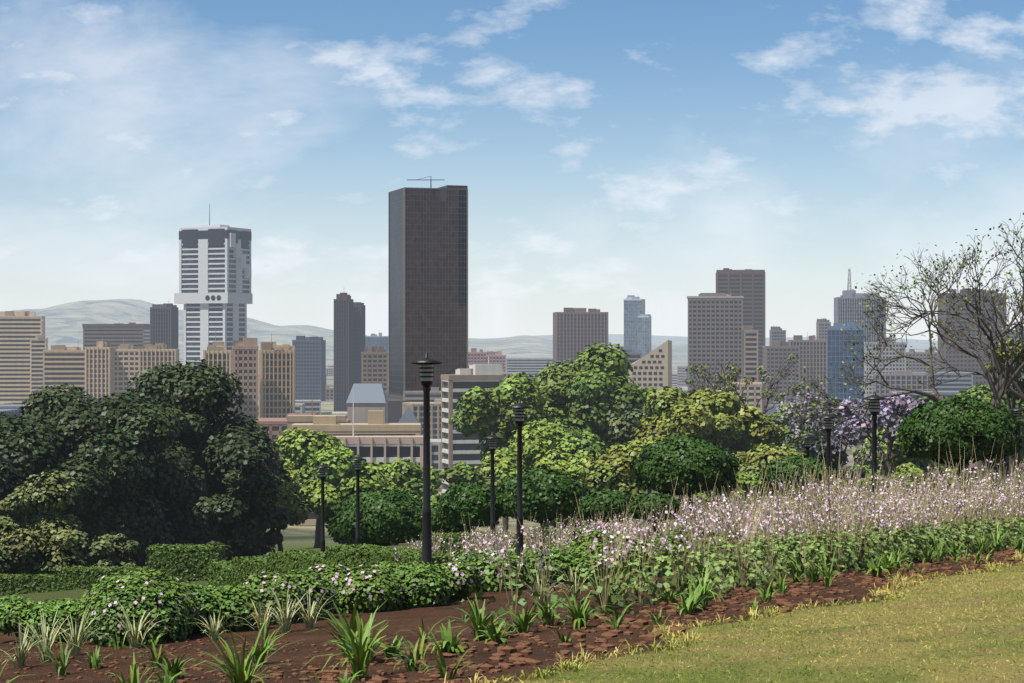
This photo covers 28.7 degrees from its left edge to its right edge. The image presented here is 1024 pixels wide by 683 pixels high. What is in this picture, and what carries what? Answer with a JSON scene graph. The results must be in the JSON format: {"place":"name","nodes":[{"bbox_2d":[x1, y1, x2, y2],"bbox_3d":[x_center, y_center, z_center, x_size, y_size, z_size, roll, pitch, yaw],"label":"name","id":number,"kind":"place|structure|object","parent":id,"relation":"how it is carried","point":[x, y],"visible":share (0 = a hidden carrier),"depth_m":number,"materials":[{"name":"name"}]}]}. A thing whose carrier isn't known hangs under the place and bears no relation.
{"place":"outdoors","nodes":[
{"label":"outdoors","id":0,"kind":"place"},
{"bbox_2d":[203,327,232,392],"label":"building slab","id":1,"kind":"structure","parent":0,"point":[218,353],"depth_m":1000.41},
{"bbox_2d":[232,338,258,420],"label":"building slab","id":2,"kind":"structure","parent":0,"point":[245,360],"depth_m":1015.55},
{"bbox_2d":[259,333,294,417],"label":"building slab","id":3,"kind":"structure","parent":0,"point":[276,381],"depth_m":1030.35,"materials":[{"name":"concrete"}]},
{"bbox_2d":[468,348,486,363],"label":"pink building","id":4,"kind":"structure","parent":0,"point":[475,356],"depth_m":2300.00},
{"bbox_2d":[486,351,505,371],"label":"pink building","id":5,"kind":"structure","parent":0,"point":[497,357],"depth_m":2300.00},
{"bbox_2d":[0,299,1023,682],"bbox_3d":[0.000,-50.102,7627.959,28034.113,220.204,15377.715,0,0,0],"label":"terrain","id":6,"kind":"structure","parent":0,"point":[66,321],"depth_m":19.04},
{"bbox_2d":[0,456,21,500],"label":"oak tree","id":7,"kind":"object","parent":6,"relation":"on","point":[8,480],"visible":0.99,"depth_m":119.46,"materials":[{"name":"green plant"}]},
{"bbox_2d":[0,310,44,405],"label":"building","id":8,"kind":"structure","parent":6,"relation":"on","point":[19,330],"depth_m":1700.66,"materials":[{"name":"beige concrete"}]},
{"bbox_2d":[30,335,47,403],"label":"building","id":9,"kind":"structure","parent":6,"relation":"on","point":[38,344],"depth_m":1690.23,"materials":[{"name":"beige concrete"}]},
{"bbox_2d":[0,470,90,574],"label":"bush","id":10,"kind":"object","parent":6,"relation":"on","point":[48,542],"visible":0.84,"depth_m":103.69,"materials":[{"name":"green plant"}]},
{"bbox_2d":[43,345,84,401],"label":"building","id":11,"kind":"structure","parent":6,"relation":"on","point":[62,364],"depth_m":1500.42,"materials":[{"name":"beige concrete"}]},
{"bbox_2d":[0,565,145,595],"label":"long hedge","id":12,"kind":"object","parent":6,"relation":"on","point":[64,578],"visible":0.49,"depth_m":99.39,"materials":[{"name":"green plant"}]},
{"bbox_2d":[0,383,193,565],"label":"oak tree","id":13,"kind":"object","parent":6,"relation":"on","point":[119,462],"visible":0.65,"depth_m":145.71,"materials":[{"name":"green plant"}]},
{"bbox_2d":[85,341,115,405],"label":"building","id":14,"kind":"structure","parent":6,"relation":"on","point":[99,369],"depth_m":1450.50,"materials":[{"name":"beige concrete"}]},
{"bbox_2d":[83,532,140,566],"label":"bush","id":15,"kind":"object","parent":6,"relation":"on","point":[112,550],"visible":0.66,"depth_m":104.98,"materials":[{"name":"green plant"}]},
{"bbox_2d":[82,323,149,349],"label":"building","id":16,"kind":"structure","parent":6,"relation":"on","point":[135,334],"depth_m":1900.00,"materials":[{"name":"grey glass"}]},
{"bbox_2d":[115,338,137,398],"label":"building","id":17,"kind":"structure","parent":6,"relation":"on","point":[126,363],"depth_m":1460.29,"materials":[{"name":"beige concrete"}]},
{"bbox_2d":[138,343,178,384],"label":"building","id":18,"kind":"structure","parent":6,"relation":"on","point":[152,355],"depth_m":1440.27,"materials":[{"name":"beige concrete"}]},
{"bbox_2d":[150,303,177,348],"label":"building","id":19,"kind":"structure","parent":6,"relation":"on","point":[163,322],"depth_m":1750.67,"materials":[{"name":"grey glass"}]},
{"bbox_2d":[145,543,225,582],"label":"hedge cube","id":20,"kind":"object","parent":6,"relation":"on","point":[187,562],"visible":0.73,"depth_m":94.14,"materials":[{"name":"green plant"}]},
{"bbox_2d":[125,359,283,554],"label":"oak tree","id":21,"kind":"object","parent":6,"relation":"on","point":[197,399],"visible":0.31,"depth_m":163.43,"materials":[{"name":"green plant"}]},
{"bbox_2d":[174,204,252,365],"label":"skyscraper","id":22,"kind":"structure","parent":6,"relation":"on","point":[214,277],"depth_m":1403.59,"materials":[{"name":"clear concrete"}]},
{"bbox_2d":[192,445,292,560],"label":"oak tree","id":23,"kind":"object","parent":6,"relation":"on","point":[243,515],"visible":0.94,"depth_m":139.10,"materials":[{"name":"green plant"}]},
{"bbox_2d":[272,465,313,551],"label":"tree","id":24,"kind":"object","parent":6,"relation":"on","point":[294,501],"visible":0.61,"depth_m":167.94,"materials":[{"name":"green plant"}]},
{"bbox_2d":[292,336,325,400],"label":"building","id":25,"kind":"structure","parent":6,"relation":"on","point":[310,367],"depth_m":2000.54,"materials":[{"name":"blue glass"}]},
{"bbox_2d":[287,396,345,431],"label":"building","id":26,"kind":"structure","parent":6,"relation":"on","point":[292,419],"depth_m":559.75,"materials":[{"name":"beige concrete"}]},
{"bbox_2d":[314,462,330,551],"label":"lamp","id":27,"kind":"object","parent":6,"relation":"on","point":[322,470],"visible":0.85,"depth_m":74.99,"materials":[{"name":"metal"}]},
{"bbox_2d":[274,427,391,547],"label":"tree","id":28,"kind":"object","parent":6,"relation":"on","point":[303,453],"visible":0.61,"depth_m":226.97,"materials":[{"name":"green plant"}]},
{"bbox_2d":[207,543,459,586],"bbox_3d":[-5.484,6.646,55.851,2.087,2.296,11.579,0,0,-37],"label":"hedge","id":29,"kind":"object","parent":6,"relation":"on","point":[236,570],"visible":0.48,"depth_m":55.03,"materials":[{"name":"green plant"}]},
{"bbox_2d":[299,475,382,544],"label":"tree","id":30,"kind":"object","parent":6,"relation":"on","point":[310,490],"visible":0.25,"depth_m":148.89,"materials":[{"name":"green plant"}]},
{"bbox_2d":[334,293,352,411],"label":"building","id":31,"kind":"structure","parent":6,"relation":"on","point":[343,344],"depth_m":1700.59,"materials":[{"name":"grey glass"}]},
{"bbox_2d":[291,410,420,525],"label":"building","id":32,"kind":"structure","parent":6,"relation":"on","point":[375,425],"depth_m":520.49,"materials":[{"name":"beige concrete"}]},
{"bbox_2d":[349,454,365,544],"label":"lamp","id":33,"kind":"object","parent":6,"relation":"on","point":[357,460],"visible":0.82,"depth_m":71.09,"materials":[{"name":"metal"}]},
{"bbox_2d":[353,302,364,383],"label":"building","id":34,"kind":"structure","parent":6,"relation":"on","point":[358,328],"depth_m":1715.03,"materials":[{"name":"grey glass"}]},
{"bbox_2d":[326,488,422,545],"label":"bush","id":35,"kind":"object","parent":6,"relation":"on","point":[387,516],"visible":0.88,"depth_m":82.12,"materials":[{"name":"green plant"}]},
{"bbox_2d":[361,346,387,394],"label":"building","id":36,"kind":"structure","parent":6,"relation":"on","point":[374,365],"depth_m":1500.53,"materials":[{"name":"brown concrete"}]},
{"bbox_2d":[365,332,387,351],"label":"office building","id":37,"kind":"structure","parent":6,"relation":"on","point":[375,340],"depth_m":2600.00,"materials":[{"name":"blue glass"}]},
{"bbox_2d":[333,389,422,467],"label":"building","id":38,"kind":"structure","parent":6,"relation":"on","point":[374,449],"depth_m":470.31,"materials":[{"name":"beige concrete"}]},
{"bbox_2d":[0,379,765,438],"bbox_3d":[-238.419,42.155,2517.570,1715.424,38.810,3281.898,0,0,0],"label":"low-rise buildings","id":39,"kind":"structure","parent":6,"relation":"on","point":[751,393],"depth_m":1224.28,"materials":[{"name":"beige concrete"}]},
{"bbox_2d":[346,384,421,435],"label":"pyramid roofs","id":40,"kind":"structure","parent":6,"relation":"on","point":[367,397],"depth_m":820.50,"materials":[{"name":"silver metal"}]},
{"bbox_2d":[369,458,443,544],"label":"tree","id":41,"kind":"object","parent":6,"relation":"on","point":[402,471],"visible":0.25,"depth_m":237.57,"materials":[{"name":"green plant"}]},
{"bbox_2d":[400,477,440,506],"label":"tree","id":42,"kind":"object","parent":6,"relation":"on","point":[414,488],"visible":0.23,"depth_m":199.31,"materials":[{"name":"green plant"}]},
{"bbox_2d":[410,352,442,563],"bbox_3d":[-1.594,2.471,37.413,0.604,4.550,0.620,0,-1,-28],"label":"lamp","id":43,"kind":"object","parent":6,"relation":"on","point":[426,363],"visible":0.89,"depth_m":37.35,"materials":[{"name":"metal"}]},
{"bbox_2d":[387,176,467,422],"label":"skyscraper","id":44,"kind":"structure","parent":6,"relation":"on","point":[428,270],"depth_m":1302.00,"materials":[{"name":"glass"}]},
{"bbox_2d":[414,501,475,533],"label":"bush","id":45,"kind":"object","parent":6,"relation":"on","point":[436,525],"visible":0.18,"depth_m":77.59,"materials":[{"name":"green plant"}]},
{"bbox_2d":[258,372,676,480],"bbox_3d":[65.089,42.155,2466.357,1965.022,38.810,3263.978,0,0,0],"label":"lowrise building","id":46,"kind":"structure","parent":6,"relation":"on","point":[303,406],"depth_m":1338.43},
{"bbox_2d":[435,481,502,531],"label":"bush","id":47,"kind":"object","parent":6,"relation":"on","point":[456,501],"visible":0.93,"depth_m":75.07,"materials":[{"name":"green plant"}]},
{"bbox_2d":[441,356,503,494],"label":"office building","id":48,"kind":"structure","parent":6,"relation":"on","point":[456,446],"depth_m":640.63,"materials":[{"name":"white concrete"}]},
{"bbox_2d":[438,461,510,491],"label":"tree","id":49,"kind":"object","parent":6,"relation":"on","point":[459,472],"visible":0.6,"depth_m":227.49,"materials":[{"name":"green plant"}]},
{"bbox_2d":[420,531,539,555],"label":"hedge","id":50,"kind":"object","parent":6,"relation":"on","point":[457,537],"visible":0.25,"depth_m":65.40,"materials":[{"name":"green plant"}]},
{"bbox_2d":[0,372,972,417],"bbox_3d":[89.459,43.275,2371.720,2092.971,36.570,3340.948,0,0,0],"label":"lowrise building","id":51,"kind":"structure","parent":6,"relation":"on","point":[955,387],"depth_m":1605.36,"materials":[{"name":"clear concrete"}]},
{"bbox_2d":[0,493,975,646],"bbox_3d":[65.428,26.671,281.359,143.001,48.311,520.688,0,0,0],"label":"shrubs","id":52,"kind":"object","parent":6,"relation":"on","point":[397,585],"visible":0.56,"depth_m":23.72,"materials":[{"name":"green plant"}]},
{"bbox_2d":[483,432,501,550],"bbox_3d":[-0.627,5.208,64.842,0.620,4.550,0.604,-1,-1,40],"label":"lamp","id":53,"kind":"object","parent":6,"relation":"on","point":[492,441],"visible":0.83,"depth_m":64.79,"materials":[{"name":"metal"}]},
{"bbox_2d":[448,372,556,531],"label":"tree","id":54,"kind":"object","parent":6,"relation":"on","point":[483,412],"visible":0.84,"depth_m":286.89,"materials":[{"name":"green plant"}]},
{"bbox_2d":[0,522,1023,682],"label":"border plants","id":55,"kind":"object","parent":6,"relation":"on","point":[359,650],"visible":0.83,"depth_m":19.55,"materials":[{"name":"green plant"}]},
{"bbox_2d":[2,545,1023,682],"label":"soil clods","id":56,"kind":"object","parent":6,"relation":"on","point":[518,659],"visible":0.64,"depth_m":18.87,"materials":[{"name":"soil"}]},
{"bbox_2d":[507,399,531,556],"bbox_3d":[0.194,3.709,49.841,0.604,4.550,0.620,0,1,34],"label":"lamp","id":57,"kind":"object","parent":6,"relation":"on","point":[519,407],"visible":0.78,"depth_m":49.77,"materials":[{"name":"metal"}]},
{"bbox_2d":[506,358,552,379],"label":"building","id":58,"kind":"structure","parent":6,"relation":"on","point":[531,366],"depth_m":2600.00,"materials":[{"name":"grey glass"}]},
{"bbox_2d":[490,463,587,545],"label":"topiary tree","id":59,"kind":"object","parent":6,"relation":"on","point":[551,493],"visible":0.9,"depth_m":73.87,"materials":[{"name":"green plant"}]},
{"bbox_2d":[475,418,608,526],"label":"tree","id":60,"kind":"object","parent":6,"relation":"on","point":[548,443],"visible":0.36,"depth_m":247.84,"materials":[{"name":"green plant"}]},
{"bbox_2d":[545,464,591,527],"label":"tree","id":61,"kind":"object","parent":6,"relation":"on","point":[576,472],"visible":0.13,"depth_m":149.94,"materials":[{"name":"green plant"}]},
{"bbox_2d":[553,308,607,368],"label":"building","id":62,"kind":"structure","parent":6,"relation":"on","point":[575,330],"depth_m":1900.26,"materials":[{"name":"grey concrete"}]},
{"bbox_2d":[533,342,657,457],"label":"tree","id":63,"kind":"object","parent":6,"relation":"on","point":[592,390],"visible":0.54,"depth_m":293.17,"materials":[{"name":"green plant"}]},
{"bbox_2d":[528,523,672,551],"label":"hedge","id":64,"kind":"object","parent":6,"relation":"on","point":[547,530],"visible":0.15,"depth_m":85.35,"materials":[{"name":"green plant"}]},
{"bbox_2d":[575,487,633,531],"bbox_3d":[3.084,5.906,64.080,2.131,2.510,2.101,0,0,0],"label":"topiary tree","id":65,"kind":"object","parent":6,"relation":"on","point":[601,499],"visible":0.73,"depth_m":63.38,"materials":[{"name":"green plant"}]},
{"bbox_2d":[580,434,665,524],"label":"tree","id":66,"kind":"object","parent":6,"relation":"on","point":[611,470],"visible":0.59,"depth_m":166.41,"materials":[{"name":"green plant"}]},
{"bbox_2d":[606,405,651,523],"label":"tree","id":67,"kind":"object","parent":6,"relation":"on","point":[620,430],"visible":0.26,"depth_m":257.39,"materials":[{"name":"green plant"}]},
{"bbox_2d":[624,295,644,351],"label":"building","id":68,"kind":"structure","parent":6,"relation":"on","point":[634,307],"depth_m":2200.75,"materials":[{"name":"blue glass"}]},
{"bbox_2d":[252,386,1023,493],"bbox_3d":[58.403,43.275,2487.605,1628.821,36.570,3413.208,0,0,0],"label":"lowrise building","id":69,"kind":"structure","parent":6,"relation":"on","point":[275,427],"depth_m":802.80,"materials":[{"name":"beige concrete"}]},
{"bbox_2d":[638,314,650,356],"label":"building","id":70,"kind":"structure","parent":6,"relation":"on","point":[644,334],"depth_m":2190.50,"materials":[{"name":"blue glass"}]},
{"bbox_2d":[628,340,671,390],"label":"sloped-roof building","id":71,"kind":"structure","parent":6,"relation":"on","point":[653,368],"depth_m":1200.00,"materials":[{"name":"beige concrete"}]},
{"bbox_2d":[625,492,681,534],"bbox_3d":[3.278,4.375,45.906,1.277,1.860,1.251,0,0,39],"label":"topiary tree","id":72,"kind":"object","parent":6,"relation":"on","point":[646,498],"visible":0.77,"depth_m":45.53,"materials":[{"name":"green plant"}]},
{"bbox_2d":[403,366,931,472],"bbox_3d":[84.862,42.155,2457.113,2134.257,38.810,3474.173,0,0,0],"label":"lowrise building","id":73,"kind":"structure","parent":6,"relation":"on","point":[902,379],"depth_m":1529.40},
{"bbox_2d":[629,433,740,519],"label":"topiary tree","id":74,"kind":"object","parent":6,"relation":"on","point":[689,461],"visible":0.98,"depth_m":68.41,"materials":[{"name":"green plant"}]},
{"bbox_2d":[629,386,741,517],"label":"tree","id":75,"kind":"object","parent":6,"relation":"on","point":[705,414],"visible":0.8,"depth_m":227.44,"materials":[{"name":"green plant"}]},
{"bbox_2d":[390,438,1023,631],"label":"gaura plant","id":76,"kind":"object","parent":6,"relation":"on","point":[832,526],"visible":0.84,"depth_m":30.31,"materials":[{"name":"pink"}]},
{"bbox_2d":[687,293,743,391],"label":"building","id":77,"kind":"structure","parent":6,"relation":"on","point":[715,325],"depth_m":1500.44,"materials":[{"name":"grey concrete"}]},
{"bbox_2d":[432,550,1023,682],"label":"lawn grass blades","id":78,"kind":"object","parent":6,"relation":"on","point":[887,591],"visible":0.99,"depth_m":17.00,"materials":[{"name":"green plant"}]},
{"bbox_2d":[694,471,768,521],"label":"tree","id":79,"kind":"object","parent":6,"relation":"on","point":[743,478],"visible":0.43,"depth_m":148.45,"materials":[{"name":"green plant"}]},
{"bbox_2d":[716,268,764,373],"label":"building","id":80,"kind":"structure","parent":6,"relation":"on","point":[748,285],"depth_m":1799.55,"materials":[{"name":"grey concrete"}]},
{"bbox_2d":[682,354,804,516],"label":"sparse tree","id":81,"kind":"object","parent":6,"relation":"on","point":[729,386],"visible":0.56,"depth_m":260.76,"materials":[{"name":"green plant"}]},
{"bbox_2d":[742,326,757,381],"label":"building","id":82,"kind":"structure","parent":6,"relation":"on","point":[750,351],"depth_m":1480.37,"materials":[{"name":"concrete"}]},
{"bbox_2d":[723,404,785,517],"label":"tree","id":83,"kind":"object","parent":6,"relation":"on","point":[758,427],"visible":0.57,"depth_m":237.19,"materials":[{"name":"green plant"}]},
{"bbox_2d":[732,443,805,506],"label":"tree","id":84,"kind":"object","parent":6,"relation":"on","point":[758,458],"visible":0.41,"depth_m":197.79,"materials":[{"name":"green plant"}]},
{"bbox_2d":[762,339,799,403],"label":"building","id":85,"kind":"structure","parent":6,"relation":"on","point":[773,352],"depth_m":1700.00,"materials":[{"name":"grey concrete"}]},
{"bbox_2d":[758,454,837,513],"bbox_3d":[9.298,5.316,65.201,2.560,3.301,2.514,0,0,0],"label":"topiary tree","id":86,"kind":"object","parent":6,"relation":"on","point":[796,462],"visible":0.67,"depth_m":64.41,"materials":[{"name":"green plant"}]},
{"bbox_2d":[765,429,831,450],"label":"tree","id":87,"kind":"object","parent":6,"relation":"on","point":[794,439],"visible":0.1,"depth_m":258.68,"materials":[{"name":"green plant"}]},
{"bbox_2d":[764,400,835,511],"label":"tree","id":88,"kind":"object","parent":6,"relation":"on","point":[774,417],"visible":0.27,"depth_m":329.21,"materials":[{"name":"green plant"}]},
{"bbox_2d":[788,335,826,402],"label":"building","id":89,"kind":"structure","parent":6,"relation":"on","point":[813,352],"depth_m":1750.08,"materials":[{"name":"grey concrete"}]},
{"bbox_2d":[779,436,867,508],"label":"tree","id":90,"kind":"object","parent":6,"relation":"on","point":[841,456],"visible":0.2,"depth_m":209.47,"materials":[{"name":"green plant"}]},
{"bbox_2d":[816,316,830,339],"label":"building","id":91,"kind":"structure","parent":6,"relation":"on","point":[823,325],"depth_m":2300.60,"materials":[{"name":"grey concrete"}]},
{"bbox_2d":[819,411,837,495],"bbox_3d":[9.901,4.448,62.509,0.620,4.550,0.604,-1,1,-26],"label":"lamp","id":92,"kind":"object","parent":6,"relation":"on","point":[828,420],"visible":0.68,"depth_m":62.44,"materials":[{"name":"metal"}]},
{"bbox_2d":[823,399,862,470],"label":"tree","id":93,"kind":"object","parent":6,"relation":"on","point":[839,416],"visible":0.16,"depth_m":338.12,"materials":[{"name":"purple plant"}]},
{"bbox_2d":[827,322,863,405],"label":"building","id":94,"kind":"structure","parent":6,"relation":"on","point":[836,337],"depth_m":1400.42,"materials":[{"name":"blue glass"}]},
{"bbox_2d":[834,290,885,341],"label":"building","id":95,"kind":"structure","parent":6,"relation":"on","point":[846,302],"depth_m":2000.61,"materials":[{"name":"grey concrete"}]},
{"bbox_2d":[818,475,914,512],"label":"bush","id":96,"kind":"object","parent":6,"relation":"on","point":[870,481],"visible":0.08,"depth_m":148.62,"materials":[{"name":"green plant"}]},
{"bbox_2d":[863,391,885,526],"bbox_3d":[9.601,3.588,53.010,0.604,4.550,0.620,0,1,7],"label":"lamp","id":97,"kind":"object","parent":6,"relation":"on","point":[874,402],"visible":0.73,"depth_m":52.94,"materials":[{"name":"metal"}]},
{"bbox_2d":[837,392,925,479],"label":"jacaranda tree","id":98,"kind":"object","parent":6,"relation":"on","point":[889,409],"visible":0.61,"depth_m":169.49,"materials":[{"name":"purple plant"}]},
{"bbox_2d":[864,337,905,400],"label":"building","id":99,"kind":"structure","parent":6,"relation":"on","point":[892,367],"depth_m":1800.20,"materials":[{"name":"grey concrete"}]},
{"bbox_2d":[773,213,1023,520],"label":"bare tree","id":100,"kind":"object","parent":6,"relation":"on","point":[998,387],"visible":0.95,"depth_m":124.85,"materials":[{"name":"brown plant"}]},
{"bbox_2d":[844,426,966,497],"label":"shrub","id":101,"kind":"object","parent":6,"relation":"on","point":[917,465],"visible":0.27,"depth_m":220.56,"materials":[{"name":"green plant"}]},
{"bbox_2d":[846,393,966,471],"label":"tree","id":102,"kind":"object","parent":6,"relation":"on","point":[858,454],"visible":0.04,"depth_m":298.76,"materials":[{"name":"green plant"}]},
{"bbox_2d":[906,348,937,371],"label":"building","id":103,"kind":"structure","parent":6,"relation":"on","point":[914,366],"depth_m":2100.00,"materials":[{"name":"grey concrete"}]},
{"bbox_2d":[896,393,1022,493],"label":"topiary tree","id":104,"kind":"object","parent":6,"relation":"on","point":[927,431],"visible":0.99,"depth_m":52.97,"materials":[{"name":"green plant"}]},
{"bbox_2d":[912,271,1023,400],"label":"bare tree","id":105,"kind":"object","parent":6,"relation":"on","point":[1019,393],"visible":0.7,"depth_m":148.54,"materials":[{"name":"brown plant"}]},
{"bbox_2d":[938,288,1005,389],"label":"building","id":106,"kind":"structure","parent":6,"relation":"on","point":[959,360],"depth_m":1700.88,"materials":[{"name":"grey concrete"}]},
{"bbox_2d":[935,383,1023,517],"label":"tree","id":107,"kind":"object","parent":6,"relation":"on","point":[984,392],"visible":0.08,"depth_m":274.48,"materials":[{"name":"green plant"}]},
{"bbox_2d":[964,456,1023,514],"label":"shrub","id":108,"kind":"object","parent":6,"relation":"on","point":[1006,468],"visible":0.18,"depth_m":199.53,"materials":[{"name":"green plant"}]},
{"bbox_2d":[985,338,1023,477],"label":"tree","id":109,"kind":"object","parent":6,"relation":"on","point":[1009,393],"visible":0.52,"depth_m":149.76,"materials":[{"name":"green plant"}]},
{"bbox_2d":[0,0,1023,340],"label":"sky","id":110,"kind":"structure","parent":0,"point":[605,152],"materials":[{"name":"blue"}]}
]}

